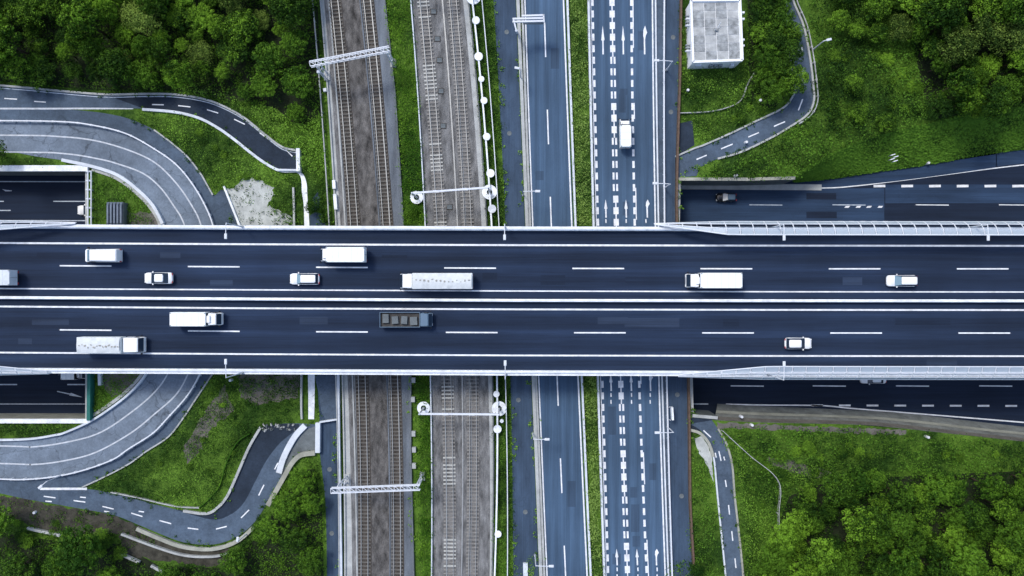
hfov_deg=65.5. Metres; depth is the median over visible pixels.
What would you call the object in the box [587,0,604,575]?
concrete barrier
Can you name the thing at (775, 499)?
shrub
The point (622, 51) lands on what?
road
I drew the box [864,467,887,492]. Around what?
broadleaf tree
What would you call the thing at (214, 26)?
broadleaf tree
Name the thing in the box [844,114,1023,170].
embankment
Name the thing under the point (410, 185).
undergrowth
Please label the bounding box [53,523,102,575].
broadleaf tree
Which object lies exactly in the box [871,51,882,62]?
shrub
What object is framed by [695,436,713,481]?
bare ground
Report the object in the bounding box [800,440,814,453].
shrub
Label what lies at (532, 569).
undergrowth
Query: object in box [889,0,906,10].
broadleaf tree
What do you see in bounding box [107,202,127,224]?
shed
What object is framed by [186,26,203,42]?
broadleaf tree
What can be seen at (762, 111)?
shrub
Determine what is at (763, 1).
broadleaf tree
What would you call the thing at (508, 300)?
median barrier
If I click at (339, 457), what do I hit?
wall
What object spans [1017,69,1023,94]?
broadleaf tree
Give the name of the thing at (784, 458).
shrub
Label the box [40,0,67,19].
broadleaf tree
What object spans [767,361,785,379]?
street lamp
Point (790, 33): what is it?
broadleaf tree
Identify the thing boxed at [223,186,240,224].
wall
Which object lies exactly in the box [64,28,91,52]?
broadleaf tree
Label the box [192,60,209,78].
broadleaf tree
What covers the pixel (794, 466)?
bare ground
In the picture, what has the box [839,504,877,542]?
broadleaf tree
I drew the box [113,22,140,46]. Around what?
broadleaf tree
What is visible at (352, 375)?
cable trough
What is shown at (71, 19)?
broadleaf tree
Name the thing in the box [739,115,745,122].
shrub
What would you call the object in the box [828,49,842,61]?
shrub
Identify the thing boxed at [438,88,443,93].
equipment cover
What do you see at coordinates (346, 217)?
contact wire
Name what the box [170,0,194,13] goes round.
broadleaf tree
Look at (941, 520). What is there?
undergrowth
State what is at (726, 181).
retaining wall
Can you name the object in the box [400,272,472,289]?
truck
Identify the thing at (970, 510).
broadleaf tree
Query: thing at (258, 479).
minor road
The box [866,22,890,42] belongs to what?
broadleaf tree
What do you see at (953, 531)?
broadleaf tree
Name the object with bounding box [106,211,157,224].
bare ground
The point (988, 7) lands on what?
broadleaf tree
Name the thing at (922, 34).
broadleaf tree
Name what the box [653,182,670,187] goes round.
street lamp
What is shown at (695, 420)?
paved patch
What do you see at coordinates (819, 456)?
shrub
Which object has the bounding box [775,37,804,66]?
broadleaf tree
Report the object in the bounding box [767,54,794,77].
broadleaf tree
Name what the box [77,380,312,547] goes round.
undergrowth
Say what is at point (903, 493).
broadleaf tree
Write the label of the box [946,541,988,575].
broadleaf tree
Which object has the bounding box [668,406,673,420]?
sign board
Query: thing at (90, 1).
broadleaf tree
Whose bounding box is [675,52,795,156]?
concrete kerb
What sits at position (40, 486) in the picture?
street lamp
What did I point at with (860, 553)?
broadleaf tree
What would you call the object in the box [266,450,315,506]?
retaining wall
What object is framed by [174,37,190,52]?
broadleaf tree
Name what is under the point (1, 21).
broadleaf tree
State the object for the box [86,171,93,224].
guard rail
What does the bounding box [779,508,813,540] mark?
broadleaf tree
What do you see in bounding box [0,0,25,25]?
broadleaf tree
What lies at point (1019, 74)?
undergrowth
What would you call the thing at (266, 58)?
broadleaf tree
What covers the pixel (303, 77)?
broadleaf tree
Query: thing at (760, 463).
shrub
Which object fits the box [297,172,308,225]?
footpath
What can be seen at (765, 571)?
broadleaf tree
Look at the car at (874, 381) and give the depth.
134.98 m
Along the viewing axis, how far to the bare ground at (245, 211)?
129.99 m
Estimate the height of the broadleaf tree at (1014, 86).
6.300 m
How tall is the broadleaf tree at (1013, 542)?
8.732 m
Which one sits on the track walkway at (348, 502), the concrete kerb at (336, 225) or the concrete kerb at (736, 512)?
the concrete kerb at (336, 225)
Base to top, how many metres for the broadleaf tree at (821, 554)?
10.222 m
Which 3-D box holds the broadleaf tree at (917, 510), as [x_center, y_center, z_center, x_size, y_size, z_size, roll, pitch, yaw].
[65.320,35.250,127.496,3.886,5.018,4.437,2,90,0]
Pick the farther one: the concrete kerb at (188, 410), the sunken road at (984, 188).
the sunken road at (984, 188)
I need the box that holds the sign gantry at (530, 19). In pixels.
[512,14,544,33]
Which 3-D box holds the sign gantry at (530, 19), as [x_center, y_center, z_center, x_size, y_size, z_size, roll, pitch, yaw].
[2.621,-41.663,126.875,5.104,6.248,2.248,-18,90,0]
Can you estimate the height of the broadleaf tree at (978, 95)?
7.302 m
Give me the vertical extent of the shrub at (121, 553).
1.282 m
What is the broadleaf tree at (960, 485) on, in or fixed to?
on the forest floor at (839, 530)
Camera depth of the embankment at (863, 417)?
132.93 m
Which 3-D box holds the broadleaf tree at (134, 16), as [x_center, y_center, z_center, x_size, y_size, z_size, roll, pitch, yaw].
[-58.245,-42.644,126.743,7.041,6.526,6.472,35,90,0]
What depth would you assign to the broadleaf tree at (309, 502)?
126.67 m
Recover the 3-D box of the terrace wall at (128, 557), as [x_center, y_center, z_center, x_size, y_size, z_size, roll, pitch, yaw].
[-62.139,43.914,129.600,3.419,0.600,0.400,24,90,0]
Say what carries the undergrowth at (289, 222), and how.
on the bare ground at (245, 211)
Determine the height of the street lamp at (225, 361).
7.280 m
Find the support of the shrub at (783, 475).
on the ground at (416, 426)
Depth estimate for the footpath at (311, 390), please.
129.94 m
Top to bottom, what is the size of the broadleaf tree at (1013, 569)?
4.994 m
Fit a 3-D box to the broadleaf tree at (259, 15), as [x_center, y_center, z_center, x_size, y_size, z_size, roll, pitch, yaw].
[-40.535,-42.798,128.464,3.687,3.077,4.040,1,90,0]
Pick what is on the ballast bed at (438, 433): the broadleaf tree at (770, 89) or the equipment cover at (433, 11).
the equipment cover at (433, 11)
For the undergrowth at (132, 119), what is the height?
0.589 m
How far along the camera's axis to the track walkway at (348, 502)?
129.84 m
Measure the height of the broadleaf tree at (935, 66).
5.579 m
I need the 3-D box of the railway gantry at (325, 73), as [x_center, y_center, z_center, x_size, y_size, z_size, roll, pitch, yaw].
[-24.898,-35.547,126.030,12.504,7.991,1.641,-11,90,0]
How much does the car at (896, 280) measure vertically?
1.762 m
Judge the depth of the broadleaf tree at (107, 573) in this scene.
126.59 m
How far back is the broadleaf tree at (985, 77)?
124.56 m
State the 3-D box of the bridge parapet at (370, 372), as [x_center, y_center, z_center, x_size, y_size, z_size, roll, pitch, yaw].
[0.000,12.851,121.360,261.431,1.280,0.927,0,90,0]
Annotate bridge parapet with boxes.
[0,368,1023,376]
[1,224,1023,230]
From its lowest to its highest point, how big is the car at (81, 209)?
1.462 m
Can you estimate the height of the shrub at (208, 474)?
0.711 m
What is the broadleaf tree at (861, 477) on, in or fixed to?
on the ground at (416, 426)
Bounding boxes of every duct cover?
[332,180,335,188]
[333,194,337,209]
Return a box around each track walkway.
[322,0,351,575]
[463,0,492,575]
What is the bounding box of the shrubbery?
[568,0,604,575]
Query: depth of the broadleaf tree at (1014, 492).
125.39 m
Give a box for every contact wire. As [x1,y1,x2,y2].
[328,5,357,511]
[362,4,391,508]
[420,1,446,489]
[451,1,471,575]
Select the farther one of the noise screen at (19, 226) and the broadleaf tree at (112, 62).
the broadleaf tree at (112, 62)
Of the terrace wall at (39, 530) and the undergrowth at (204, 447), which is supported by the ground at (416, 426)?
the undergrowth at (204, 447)
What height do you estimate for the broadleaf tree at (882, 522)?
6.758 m
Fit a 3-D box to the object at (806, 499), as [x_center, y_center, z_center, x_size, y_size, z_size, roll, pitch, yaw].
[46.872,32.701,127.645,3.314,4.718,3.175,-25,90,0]
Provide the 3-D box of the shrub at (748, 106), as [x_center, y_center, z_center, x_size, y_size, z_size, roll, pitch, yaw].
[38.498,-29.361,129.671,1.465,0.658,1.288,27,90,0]
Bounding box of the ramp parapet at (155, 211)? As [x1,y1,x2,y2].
[0,158,164,440]
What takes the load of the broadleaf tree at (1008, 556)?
on the forest floor at (839, 530)
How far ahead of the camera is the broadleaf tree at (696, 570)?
127.95 m
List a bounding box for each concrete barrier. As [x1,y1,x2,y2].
[516,0,542,575]
[566,0,591,575]
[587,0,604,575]
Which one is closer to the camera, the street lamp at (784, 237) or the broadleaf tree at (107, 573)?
the street lamp at (784, 237)
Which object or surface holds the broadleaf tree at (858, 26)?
on the ground at (416, 426)
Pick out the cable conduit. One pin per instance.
(478, 56)
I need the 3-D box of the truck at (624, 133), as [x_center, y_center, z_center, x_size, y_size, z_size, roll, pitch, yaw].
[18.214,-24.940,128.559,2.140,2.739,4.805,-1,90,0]
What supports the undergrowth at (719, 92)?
on the ground at (416, 426)
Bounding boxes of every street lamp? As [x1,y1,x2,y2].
[38,475,60,488]
[224,223,243,238]
[224,359,243,377]
[504,360,506,378]
[532,432,549,440]
[534,554,553,567]
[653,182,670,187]
[654,59,672,71]
[655,426,673,433]
[767,224,785,240]
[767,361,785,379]
[813,38,831,50]
[959,224,989,240]
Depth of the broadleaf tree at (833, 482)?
124.53 m
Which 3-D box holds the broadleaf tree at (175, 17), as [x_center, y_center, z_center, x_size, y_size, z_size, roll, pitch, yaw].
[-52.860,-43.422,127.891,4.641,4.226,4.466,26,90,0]
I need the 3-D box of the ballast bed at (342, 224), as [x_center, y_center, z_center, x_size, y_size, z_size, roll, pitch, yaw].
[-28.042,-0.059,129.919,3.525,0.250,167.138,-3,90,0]
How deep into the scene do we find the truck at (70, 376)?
133.99 m
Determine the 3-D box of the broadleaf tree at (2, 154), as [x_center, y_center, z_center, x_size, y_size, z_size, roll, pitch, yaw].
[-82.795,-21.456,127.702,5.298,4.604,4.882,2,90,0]
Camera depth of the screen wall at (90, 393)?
128.76 m
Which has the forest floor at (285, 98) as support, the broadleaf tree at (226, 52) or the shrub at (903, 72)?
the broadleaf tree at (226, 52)
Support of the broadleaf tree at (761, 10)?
on the forest floor at (753, 63)
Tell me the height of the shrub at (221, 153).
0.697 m
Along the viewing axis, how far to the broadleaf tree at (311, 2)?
126.00 m
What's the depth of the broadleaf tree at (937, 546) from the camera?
125.24 m
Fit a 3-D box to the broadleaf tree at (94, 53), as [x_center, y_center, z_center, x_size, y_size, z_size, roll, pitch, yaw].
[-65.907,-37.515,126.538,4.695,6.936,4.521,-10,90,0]
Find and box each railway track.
[328,0,370,575]
[361,0,402,575]
[417,0,455,575]
[447,0,478,575]
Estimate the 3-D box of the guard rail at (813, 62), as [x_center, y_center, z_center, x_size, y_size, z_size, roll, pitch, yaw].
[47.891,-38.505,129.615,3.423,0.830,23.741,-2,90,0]
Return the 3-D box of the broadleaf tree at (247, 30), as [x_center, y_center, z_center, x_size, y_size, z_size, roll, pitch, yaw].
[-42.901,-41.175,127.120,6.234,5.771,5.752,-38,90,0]
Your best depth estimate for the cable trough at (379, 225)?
129.68 m
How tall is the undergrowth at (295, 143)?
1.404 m
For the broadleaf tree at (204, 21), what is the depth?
125.99 m
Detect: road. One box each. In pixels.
[0,87,295,168]
[0,108,236,487]
[0,122,213,477]
[0,150,1023,428]
[0,229,1023,370]
[0,423,314,544]
[317,375,338,575]
[494,0,538,575]
[524,0,587,575]
[590,0,665,575]
[665,0,691,575]
[675,0,812,175]
[691,420,741,575]
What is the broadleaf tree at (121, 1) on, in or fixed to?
on the forest floor at (285, 98)
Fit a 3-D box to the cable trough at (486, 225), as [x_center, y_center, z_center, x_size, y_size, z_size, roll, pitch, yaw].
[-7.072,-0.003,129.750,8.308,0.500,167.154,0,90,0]
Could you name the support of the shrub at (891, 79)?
on the ground at (416, 426)
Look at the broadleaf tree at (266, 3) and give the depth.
125.73 m
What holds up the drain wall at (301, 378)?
on the ground at (416, 426)
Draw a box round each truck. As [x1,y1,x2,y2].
[0,270,18,284]
[59,373,84,380]
[76,335,145,354]
[170,311,223,326]
[320,247,366,262]
[380,311,432,328]
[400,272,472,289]
[618,118,631,148]
[685,272,741,288]
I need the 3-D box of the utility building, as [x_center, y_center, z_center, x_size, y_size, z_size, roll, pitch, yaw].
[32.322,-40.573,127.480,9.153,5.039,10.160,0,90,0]
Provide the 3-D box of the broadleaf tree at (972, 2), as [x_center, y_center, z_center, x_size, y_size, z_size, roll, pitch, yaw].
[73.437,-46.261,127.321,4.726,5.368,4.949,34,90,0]
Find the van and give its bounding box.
[85,247,122,263]
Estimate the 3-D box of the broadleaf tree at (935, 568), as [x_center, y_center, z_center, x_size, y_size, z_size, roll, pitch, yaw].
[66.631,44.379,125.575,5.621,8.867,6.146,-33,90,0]
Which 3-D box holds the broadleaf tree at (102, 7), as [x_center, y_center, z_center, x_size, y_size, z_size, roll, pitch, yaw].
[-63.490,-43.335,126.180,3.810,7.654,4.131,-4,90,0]
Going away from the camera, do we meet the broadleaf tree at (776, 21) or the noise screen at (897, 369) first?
the noise screen at (897, 369)
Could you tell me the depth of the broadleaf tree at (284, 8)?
123.22 m
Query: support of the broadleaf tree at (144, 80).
on the forest floor at (285, 98)
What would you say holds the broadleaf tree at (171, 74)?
on the forest floor at (285, 98)
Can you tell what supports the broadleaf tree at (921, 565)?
on the forest floor at (839, 530)
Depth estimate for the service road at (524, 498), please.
129.95 m
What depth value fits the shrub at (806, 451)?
129.06 m
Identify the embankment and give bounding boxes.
[715,416,1023,440]
[716,404,1023,441]
[716,410,1023,434]
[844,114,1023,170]
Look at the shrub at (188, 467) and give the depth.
129.47 m
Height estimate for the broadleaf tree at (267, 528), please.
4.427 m
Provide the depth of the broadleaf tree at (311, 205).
128.01 m
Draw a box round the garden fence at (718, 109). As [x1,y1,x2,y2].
[680,73,753,113]
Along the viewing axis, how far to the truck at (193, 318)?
119.09 m
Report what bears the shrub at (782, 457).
on the ground at (416, 426)
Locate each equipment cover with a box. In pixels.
[430,9,436,13]
[434,36,439,41]
[436,57,442,62]
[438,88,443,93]
[440,123,445,128]
[446,204,452,209]
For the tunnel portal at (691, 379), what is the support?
on the ground at (416, 426)
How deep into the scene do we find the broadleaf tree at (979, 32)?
123.54 m
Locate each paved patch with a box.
[209,192,231,224]
[310,192,325,225]
[315,376,335,419]
[678,121,697,176]
[690,413,711,432]
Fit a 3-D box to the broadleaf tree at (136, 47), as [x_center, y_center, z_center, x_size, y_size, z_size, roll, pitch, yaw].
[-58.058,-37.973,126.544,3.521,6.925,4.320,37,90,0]
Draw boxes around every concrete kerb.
[0,84,294,150]
[82,129,213,487]
[142,108,296,172]
[183,426,261,514]
[320,0,345,575]
[521,0,544,575]
[655,0,668,575]
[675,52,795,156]
[691,429,714,456]
[713,428,743,575]
[717,0,814,159]
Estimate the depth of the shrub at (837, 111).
129.02 m
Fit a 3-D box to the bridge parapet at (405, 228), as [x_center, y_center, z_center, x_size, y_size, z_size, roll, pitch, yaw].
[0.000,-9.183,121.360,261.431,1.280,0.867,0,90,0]
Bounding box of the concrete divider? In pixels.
[276,423,306,473]
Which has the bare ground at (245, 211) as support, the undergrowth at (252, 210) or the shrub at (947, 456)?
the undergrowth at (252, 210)
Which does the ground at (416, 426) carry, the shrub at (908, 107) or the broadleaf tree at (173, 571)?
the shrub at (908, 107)
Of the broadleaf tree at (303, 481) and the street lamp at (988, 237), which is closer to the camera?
the street lamp at (988, 237)
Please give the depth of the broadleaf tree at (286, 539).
125.99 m
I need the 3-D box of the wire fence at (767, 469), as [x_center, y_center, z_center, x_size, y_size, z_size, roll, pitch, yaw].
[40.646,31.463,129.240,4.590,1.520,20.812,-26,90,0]
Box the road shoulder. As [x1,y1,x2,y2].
[653,0,670,575]
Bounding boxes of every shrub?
[13,519,20,526]
[14,531,22,540]
[17,533,32,549]
[52,519,59,526]
[94,527,109,540]
[94,548,106,557]
[99,534,113,548]
[113,546,126,559]
[185,464,191,470]
[195,129,203,136]
[198,135,205,143]
[204,469,212,477]
[220,150,226,158]
[242,172,248,179]
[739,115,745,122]
[745,103,753,110]
[755,94,762,103]
[756,457,766,468]
[756,469,767,480]
[757,107,764,114]
[770,494,779,503]
[774,450,786,463]
[775,451,785,462]
[777,469,789,481]
[789,446,801,457]
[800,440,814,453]
[801,442,815,454]
[816,453,823,461]
[825,98,840,111]
[826,72,836,81]
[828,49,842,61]
[831,107,840,116]
[836,447,848,458]
[841,53,850,61]
[846,106,855,118]
[854,447,864,459]
[856,116,865,125]
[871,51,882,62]
[880,52,895,67]
[887,75,897,84]
[897,66,909,78]
[900,104,911,113]
[905,80,915,93]
[910,102,921,114]
[942,450,950,458]
[955,453,964,462]
[992,450,999,458]
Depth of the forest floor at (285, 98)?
129.99 m
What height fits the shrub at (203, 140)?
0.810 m
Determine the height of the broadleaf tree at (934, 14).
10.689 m
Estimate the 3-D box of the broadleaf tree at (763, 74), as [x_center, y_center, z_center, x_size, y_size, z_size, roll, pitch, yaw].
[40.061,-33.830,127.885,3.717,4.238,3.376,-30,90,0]
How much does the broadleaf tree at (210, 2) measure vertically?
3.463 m
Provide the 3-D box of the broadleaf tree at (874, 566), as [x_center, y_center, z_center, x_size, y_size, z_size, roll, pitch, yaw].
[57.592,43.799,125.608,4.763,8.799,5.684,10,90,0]
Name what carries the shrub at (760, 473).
on the ground at (416, 426)
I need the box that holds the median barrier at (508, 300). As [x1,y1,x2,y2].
[0,296,1023,301]
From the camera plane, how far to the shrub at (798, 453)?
129.12 m
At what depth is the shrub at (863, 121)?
129.12 m
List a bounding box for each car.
[77,204,84,215]
[145,271,173,284]
[290,272,319,285]
[716,192,736,202]
[784,337,811,349]
[860,376,886,384]
[886,274,917,287]
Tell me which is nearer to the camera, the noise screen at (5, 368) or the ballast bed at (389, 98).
the noise screen at (5, 368)
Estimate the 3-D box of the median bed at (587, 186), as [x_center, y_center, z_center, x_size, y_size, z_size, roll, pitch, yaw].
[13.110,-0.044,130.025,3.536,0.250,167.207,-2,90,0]
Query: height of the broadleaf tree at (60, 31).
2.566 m
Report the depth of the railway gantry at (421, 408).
129.30 m
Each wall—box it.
[0,165,89,175]
[0,413,87,422]
[27,526,61,536]
[87,373,94,420]
[98,374,102,384]
[121,526,254,557]
[123,554,140,562]
[150,564,161,572]
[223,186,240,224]
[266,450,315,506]
[292,187,302,418]
[337,375,342,575]
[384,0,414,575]
[675,0,695,575]
[678,176,794,185]
[692,409,717,418]
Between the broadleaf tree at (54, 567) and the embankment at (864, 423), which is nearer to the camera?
the broadleaf tree at (54, 567)
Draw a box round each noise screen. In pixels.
[0,220,76,229]
[0,366,50,374]
[654,221,1023,235]
[678,366,1023,379]
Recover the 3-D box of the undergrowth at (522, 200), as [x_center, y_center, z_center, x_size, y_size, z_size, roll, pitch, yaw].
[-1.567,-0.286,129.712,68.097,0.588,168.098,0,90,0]
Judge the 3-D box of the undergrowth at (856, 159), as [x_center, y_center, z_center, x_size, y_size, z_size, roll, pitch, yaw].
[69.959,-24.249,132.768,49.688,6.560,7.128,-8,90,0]
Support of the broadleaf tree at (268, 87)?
on the forest floor at (285, 98)
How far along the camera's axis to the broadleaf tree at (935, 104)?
126.26 m
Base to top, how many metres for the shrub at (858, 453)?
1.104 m
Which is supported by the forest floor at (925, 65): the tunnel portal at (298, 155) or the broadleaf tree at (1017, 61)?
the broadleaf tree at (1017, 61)
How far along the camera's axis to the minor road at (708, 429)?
129.95 m
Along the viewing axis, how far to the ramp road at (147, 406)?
129.96 m
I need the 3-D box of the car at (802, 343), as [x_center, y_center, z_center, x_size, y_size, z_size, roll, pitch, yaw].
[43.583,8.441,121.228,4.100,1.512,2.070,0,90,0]
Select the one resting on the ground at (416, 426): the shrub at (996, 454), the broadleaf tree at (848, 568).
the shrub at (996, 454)
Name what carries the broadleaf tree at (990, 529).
on the forest floor at (839, 530)
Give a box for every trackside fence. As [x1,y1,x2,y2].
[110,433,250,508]
[312,4,339,575]
[410,0,432,575]
[481,0,507,575]
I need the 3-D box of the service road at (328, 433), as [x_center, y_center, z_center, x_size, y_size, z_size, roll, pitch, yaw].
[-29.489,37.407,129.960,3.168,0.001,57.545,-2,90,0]
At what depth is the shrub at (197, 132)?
129.34 m
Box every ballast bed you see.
[324,0,357,575]
[341,0,414,575]
[374,0,412,575]
[411,0,489,575]
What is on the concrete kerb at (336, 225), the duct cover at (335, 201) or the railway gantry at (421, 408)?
the duct cover at (335, 201)
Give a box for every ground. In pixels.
[0,0,1023,575]
[0,495,230,566]
[103,374,137,396]
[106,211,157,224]
[183,386,233,463]
[226,177,292,225]
[237,374,299,404]
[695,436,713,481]
[717,422,905,434]
[766,457,831,477]
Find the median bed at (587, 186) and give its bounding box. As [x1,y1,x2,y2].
[568,0,602,575]
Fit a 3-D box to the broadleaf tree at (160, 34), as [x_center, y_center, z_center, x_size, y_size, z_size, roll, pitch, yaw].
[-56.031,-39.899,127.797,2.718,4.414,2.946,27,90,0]
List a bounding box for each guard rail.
[0,120,213,479]
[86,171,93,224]
[663,0,672,575]
[796,0,818,123]
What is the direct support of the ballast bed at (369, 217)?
on the ground at (416, 426)
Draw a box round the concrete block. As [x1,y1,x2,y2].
[523,562,527,575]
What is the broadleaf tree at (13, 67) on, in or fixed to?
on the forest floor at (285, 98)
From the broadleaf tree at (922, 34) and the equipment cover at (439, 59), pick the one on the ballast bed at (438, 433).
the equipment cover at (439, 59)
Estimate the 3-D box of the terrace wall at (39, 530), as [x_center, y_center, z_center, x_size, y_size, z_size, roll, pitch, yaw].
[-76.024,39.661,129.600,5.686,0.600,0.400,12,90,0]
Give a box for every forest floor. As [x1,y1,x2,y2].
[0,0,322,126]
[0,469,323,575]
[747,0,787,108]
[772,471,1023,575]
[909,0,1023,117]
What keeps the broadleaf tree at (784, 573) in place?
on the forest floor at (839, 530)
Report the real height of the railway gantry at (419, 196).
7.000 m
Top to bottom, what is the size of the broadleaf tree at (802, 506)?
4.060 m
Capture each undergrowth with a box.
[0,0,330,225]
[0,151,151,439]
[0,457,327,575]
[0,498,154,552]
[1,84,296,172]
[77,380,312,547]
[92,374,321,510]
[134,109,330,225]
[180,83,327,177]
[190,376,295,452]
[224,181,298,225]
[227,184,286,225]
[309,1,700,575]
[385,0,435,575]
[469,0,515,575]
[520,556,534,575]
[665,423,1023,575]
[677,0,791,142]
[684,0,816,574]
[700,0,1023,182]
[775,469,1023,575]
[793,106,1023,182]
[910,0,1023,116]
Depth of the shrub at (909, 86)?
129.08 m
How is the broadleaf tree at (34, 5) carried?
on the forest floor at (285, 98)
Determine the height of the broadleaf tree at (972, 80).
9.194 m
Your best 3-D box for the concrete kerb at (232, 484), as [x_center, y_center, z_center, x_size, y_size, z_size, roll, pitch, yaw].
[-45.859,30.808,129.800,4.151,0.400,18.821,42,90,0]
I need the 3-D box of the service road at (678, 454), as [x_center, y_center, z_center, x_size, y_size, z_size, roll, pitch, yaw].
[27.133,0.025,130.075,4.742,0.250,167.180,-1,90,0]
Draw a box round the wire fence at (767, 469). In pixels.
[721,430,780,528]
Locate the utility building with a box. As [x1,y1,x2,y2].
[685,0,744,68]
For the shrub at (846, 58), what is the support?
on the ground at (416, 426)
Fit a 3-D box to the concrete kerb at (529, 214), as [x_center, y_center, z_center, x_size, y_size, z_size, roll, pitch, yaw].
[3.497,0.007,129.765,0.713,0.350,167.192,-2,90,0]
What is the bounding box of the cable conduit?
[471,0,506,575]
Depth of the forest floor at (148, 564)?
129.99 m
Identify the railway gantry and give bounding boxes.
[309,45,395,80]
[330,472,424,493]
[410,185,496,203]
[417,401,505,415]
[467,0,479,4]
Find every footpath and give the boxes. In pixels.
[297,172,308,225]
[308,374,314,418]
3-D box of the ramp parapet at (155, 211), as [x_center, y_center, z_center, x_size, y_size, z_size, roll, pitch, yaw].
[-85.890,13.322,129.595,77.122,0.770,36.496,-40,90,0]
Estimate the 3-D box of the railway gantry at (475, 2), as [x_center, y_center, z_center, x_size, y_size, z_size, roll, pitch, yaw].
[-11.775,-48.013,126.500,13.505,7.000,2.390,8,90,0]
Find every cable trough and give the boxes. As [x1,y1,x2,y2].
[328,0,357,575]
[359,0,390,575]
[442,0,462,575]
[468,3,493,575]
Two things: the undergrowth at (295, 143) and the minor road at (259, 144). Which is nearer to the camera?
the undergrowth at (295, 143)
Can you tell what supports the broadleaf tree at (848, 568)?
on the forest floor at (839, 530)
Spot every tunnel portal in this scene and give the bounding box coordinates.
[85,172,88,417]
[278,148,301,171]
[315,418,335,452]
[678,181,693,411]
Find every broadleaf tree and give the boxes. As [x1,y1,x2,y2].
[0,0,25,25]
[0,13,21,42]
[0,23,30,59]
[0,49,11,71]
[0,52,31,82]
[0,139,8,166]
[0,505,14,537]
[0,550,36,575]
[14,0,46,28]
[21,52,56,89]
[23,22,40,39]
[31,38,48,57]
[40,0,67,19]
[41,551,74,575]
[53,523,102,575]
[54,43,76,61]
[55,0,108,38]
[55,26,72,45]
[61,61,82,79]
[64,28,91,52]
[77,35,107,64]
[80,0,100,14]
[91,0,121,25]
[96,47,139,89]
[96,565,121,575]
[113,0,133,4]
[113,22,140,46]
[118,0,162,35]
[126,58,160,89]
[130,34,152,58]
[133,0,168,18]
[144,36,173,64]
[152,28,171,43]
[154,563,184,575]
[160,59,194,89]
[166,3,195,30]
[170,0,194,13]
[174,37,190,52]
[185,39,213,65]
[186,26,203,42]
[187,2,216,33]
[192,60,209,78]
[193,572,215,575]
[198,0,221,9]
[208,14,229,41]
[214,63,233,81]
[216,32,250,67]
[217,547,247,575]
[218,0,242,14]
[223,8,261,47]
[236,82,255,100]
[250,41,286,77]
[250,70,277,96]
[251,10,268,30]
[251,516,282,545]
[262,0,273,8]
[269,0,308,28]
[271,490,303,522]
[272,20,288,36]
[278,524,306,554]
[279,27,310,56]
[280,64,313,98]
[286,101,304,120]
[288,467,316,494]
[296,546,324,575]
[297,0,317,10]
[298,492,323,515]
[304,199,319,213]
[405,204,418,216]
[687,562,703,575]
[746,20,777,43]
[750,0,777,25]
[751,64,774,86]
[751,553,777,575]
[752,41,781,70]
[753,0,776,6]
[757,536,796,570]
[760,76,788,104]
[762,29,789,52]
[766,5,796,31]
[766,555,800,575]
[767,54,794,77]
[767,523,800,555]
[773,0,791,16]
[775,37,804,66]
[777,533,808,559]
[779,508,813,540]
[780,21,803,40]
[781,64,809,94]
[789,555,817,575]
[793,495,819,518]
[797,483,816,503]
[799,550,841,575]
[803,536,842,574]
[805,511,825,534]
[818,502,839,522]
[819,471,856,506]
[825,534,845,552]
[826,9,851,33]
[831,550,860,575]
[837,0,854,8]
[837,491,860,510]
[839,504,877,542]
[840,466,873,498]
[843,535,870,561]
[844,73,864,96]
[847,17,868,38]
[848,100,869,122]
[855,504,890,536]
[862,0,893,21]
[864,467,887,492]
[864,551,897,575]
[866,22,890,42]
[866,490,890,514]
[867,525,895,554]
[875,111,898,132]
[879,502,915,545]
[884,546,920,575]
[885,479,917,509]
[888,13,915,41]
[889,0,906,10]
[897,531,926,560]
[898,0,934,17]
[901,556,924,574]
[906,20,929,43]
[907,483,929,503]
[909,521,932,541]
[912,497,936,523]
[913,0,968,33]
[918,35,944,59]
[921,553,960,575]
[922,470,957,505]
[922,536,948,559]
[925,89,956,118]
[928,54,951,77]
[932,471,968,506]
[936,24,980,64]
[939,10,969,39]
[939,523,968,551]
[940,67,979,97]
[940,507,966,529]
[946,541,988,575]
[953,87,985,113]
[954,50,979,69]
[954,90,986,119]
[956,500,990,531]
[960,531,985,555]
[962,0,981,9]
[966,5,1005,50]
[967,65,990,87]
[968,0,1011,31]
[969,471,1006,500]
[969,516,997,544]
[975,52,1002,78]
[978,81,1014,121]
[982,566,1005,575]
[983,496,1019,521]
[986,538,1018,567]
[989,16,1023,56]
[989,73,1023,108]
[992,0,1023,27]
[993,515,1023,555]
[999,552,1023,575]
[1001,48,1023,72]
[1003,484,1023,507]
[1010,506,1023,530]
[1011,469,1023,490]
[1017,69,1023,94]
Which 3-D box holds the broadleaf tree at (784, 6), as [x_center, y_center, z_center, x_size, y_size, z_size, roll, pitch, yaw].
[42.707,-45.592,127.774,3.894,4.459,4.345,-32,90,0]
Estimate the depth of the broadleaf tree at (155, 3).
123.73 m
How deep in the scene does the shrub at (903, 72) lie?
129.04 m
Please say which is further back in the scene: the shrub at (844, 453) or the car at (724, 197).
the car at (724, 197)
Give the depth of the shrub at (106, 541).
128.90 m
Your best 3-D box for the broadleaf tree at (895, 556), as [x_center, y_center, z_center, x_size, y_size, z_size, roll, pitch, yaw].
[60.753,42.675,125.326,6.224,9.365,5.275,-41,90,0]

